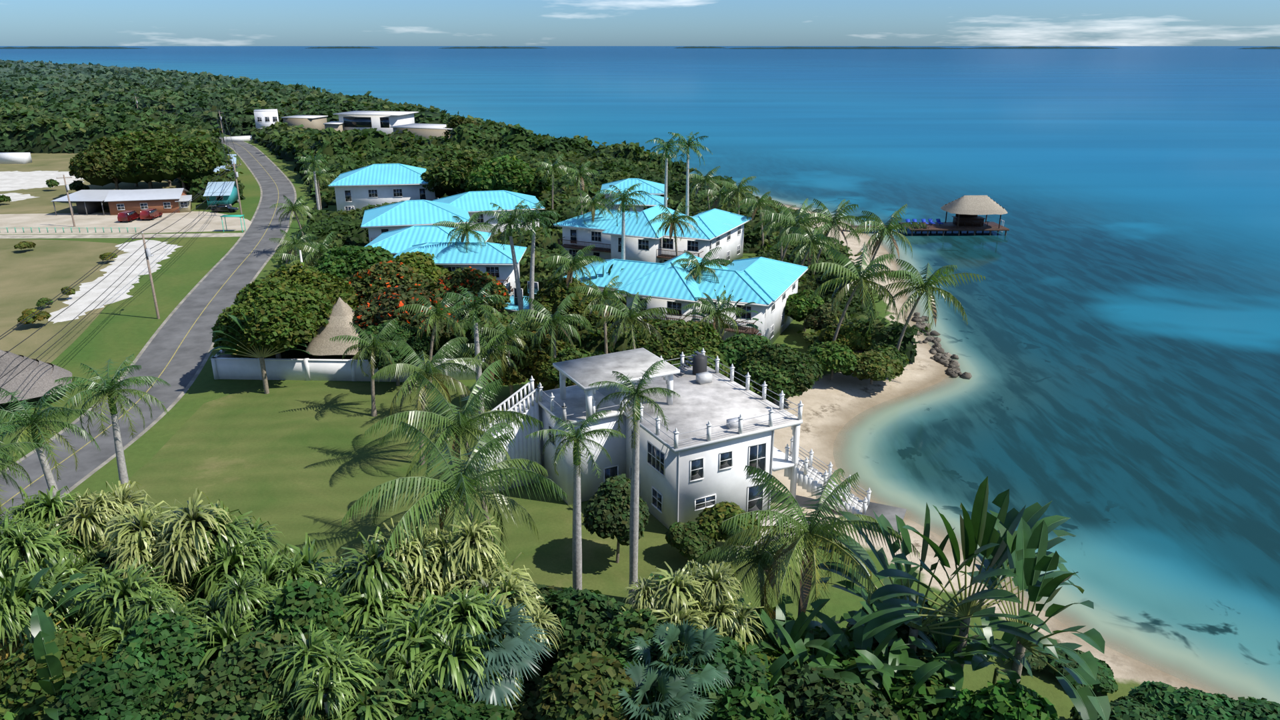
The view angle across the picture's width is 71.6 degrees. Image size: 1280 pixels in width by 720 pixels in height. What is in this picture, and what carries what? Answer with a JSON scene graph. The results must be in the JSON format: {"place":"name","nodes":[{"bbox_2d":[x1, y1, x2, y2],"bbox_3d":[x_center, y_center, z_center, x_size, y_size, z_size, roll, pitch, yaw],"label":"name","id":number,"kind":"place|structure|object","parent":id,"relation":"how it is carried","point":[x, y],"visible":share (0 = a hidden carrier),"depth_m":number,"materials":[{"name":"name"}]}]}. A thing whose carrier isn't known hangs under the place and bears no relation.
{"place":"outdoors","nodes":[
{"label":"outdoors","id":0,"kind":"place"},
{"bbox_2d":[0,238,129,363],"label":"field","id":1,"kind":"structure","parent":0,"point":[31,277],"depth_m":118.36,"materials":[{"name":"plant"}]},
{"bbox_2d":[48,239,182,323],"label":"sand","id":2,"kind":"structure","parent":1,"relation":"on","point":[84,302],"depth_m":120.36,"materials":[{"name":"beige sand"}]},
{"bbox_2d":[0,153,180,213],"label":"field","id":3,"kind":"structure","parent":0,"point":[43,203],"depth_m":197.14,"materials":[{"name":"plant"}]},
{"bbox_2d":[0,192,39,201],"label":"sand","id":4,"kind":"structure","parent":3,"relation":"on","point":[15,197],"depth_m":187.51,"materials":[{"name":"beige sand"}]},
{"bbox_2d":[0,170,84,191],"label":"sand","id":5,"kind":"structure","parent":3,"relation":"on","point":[13,181],"depth_m":211.91,"materials":[{"name":"beige sand"}]},
{"bbox_2d":[0,211,251,233],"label":"dirt lot","id":6,"kind":"structure","parent":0,"point":[210,221],"depth_m":158.70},
{"bbox_2d":[0,136,294,523],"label":"road","id":7,"kind":"structure","parent":0,"point":[181,369],"depth_m":93.30,"materials":[{"name":"grey asphalt"}]},
{"bbox_2d":[0,138,278,506],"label":"road line","id":8,"kind":"object","parent":7,"relation":"on","point":[171,357],"visible":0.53,"depth_m":91.47,"materials":[{"name":"paint"}]},
{"bbox_2d":[77,381,740,609],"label":"lawn","id":9,"kind":"structure","parent":0,"point":[293,461],"depth_m":64.88,"materials":[{"name":"green plant"}]},
{"bbox_2d":[0,133,1238,719],"bbox_3d":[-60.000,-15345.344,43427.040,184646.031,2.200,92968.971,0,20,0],"label":"ground","id":10,"kind":"structure","parent":0,"point":[838,407],"depth_m":79.67,"materials":[{"name":"beige sand"}]},
{"bbox_2d":[0,142,296,520],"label":"shoulders","id":11,"kind":"object","parent":10,"relation":"on","point":[149,341],"visible":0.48,"depth_m":136.69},
{"bbox_2d":[117,186,238,221],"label":"cars","id":12,"kind":"object","parent":10,"relation":"on","point":[145,214],"visible":0.68,"depth_m":161.30,"materials":[{"name":"paint"}]},
{"bbox_2d":[0,59,928,559],"bbox_3d":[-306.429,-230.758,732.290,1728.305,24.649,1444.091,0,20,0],"label":"foliage","id":13,"kind":"object","parent":10,"relation":"on","point":[102,123],"visible":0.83,"depth_m":147.31,"materials":[{"name":"green plant"}]},
{"bbox_2d":[0,96,943,387],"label":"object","id":14,"kind":"object","parent":10,"relation":"on","point":[400,121],"visible":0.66,"depth_m":177.38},
{"bbox_2d":[116,116,871,529],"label":"white walls","id":15,"kind":"structure","parent":10,"relation":"on","point":[733,483],"depth_m":62.68,"materials":[{"name":"paint"}]},
{"bbox_2d":[117,116,795,513],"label":"windows","id":16,"kind":"structure","parent":15,"relation":"in","point":[756,505],"depth_m":92.60,"materials":[{"name":"grey glass"}]},
{"bbox_2d":[0,195,1007,403],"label":"thatch","id":17,"kind":"object","parent":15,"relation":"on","point":[36,378],"visible":0.88,"depth_m":83.95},
{"bbox_2d":[328,163,807,311],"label":"roofs","id":18,"kind":"structure","parent":15,"relation":"on","point":[760,280],"depth_m":113.19,"materials":[{"name":"metal"}]},
{"bbox_2d":[5,155,1025,713],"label":"trunks","id":19,"kind":"object","parent":10,"relation":"on","point":[577,543],"visible":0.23,"depth_m":53.04,"materials":[{"name":"grey plant"}]},
{"bbox_2d":[0,131,985,622],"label":"palm fronds","id":20,"kind":"object","parent":19,"relation":"on","point":[462,481],"visible":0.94,"depth_m":53.44,"materials":[{"name":"green plant"}]},
{"bbox_2d":[50,154,1003,522],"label":"building roof","id":21,"kind":"object","parent":10,"relation":"on","point":[165,194],"visible":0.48,"depth_m":167.04,"materials":[{"name":"paint"}]},
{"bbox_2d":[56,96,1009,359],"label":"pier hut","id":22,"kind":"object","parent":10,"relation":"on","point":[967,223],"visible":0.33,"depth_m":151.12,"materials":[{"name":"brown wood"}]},
{"bbox_2d":[0,264,1111,719],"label":"plants","id":23,"kind":"object","parent":10,"relation":"on","point":[480,628],"visible":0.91,"depth_m":38.37,"materials":[{"name":"green plant"}]},
{"bbox_2d":[210,198,971,548],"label":"flat roof","id":24,"kind":"object","parent":10,"relation":"on","point":[720,400],"visible":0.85,"depth_m":61.63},
{"bbox_2d":[0,546,1279,719],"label":"foliage","id":25,"kind":"object","parent":10,"relation":"on","point":[581,673],"visible":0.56,"depth_m":34.91,"materials":[{"name":"green plant"}]},
{"bbox_2d":[0,46,1279,703],"bbox_3d":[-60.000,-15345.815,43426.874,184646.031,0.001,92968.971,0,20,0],"label":"sea","id":26,"kind":"structure","parent":0,"point":[1112,342],"depth_m":151.16,"materials":[{"name":"blue liquid"}]},
{"bbox_2d":[0,46,1279,48],"bbox_3d":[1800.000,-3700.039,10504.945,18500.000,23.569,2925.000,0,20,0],"label":"cays","id":27,"kind":"structure","parent":26,"relation":"in","point":[508,47],"depth_m":9884.65,"materials":[{"name":"green plant"}]},
{"bbox_2d":[0,0,1279,45],"label":"sky","id":28,"kind":"structure","parent":0,"point":[23,23],"materials":[{"name":"blue"}]}
]}

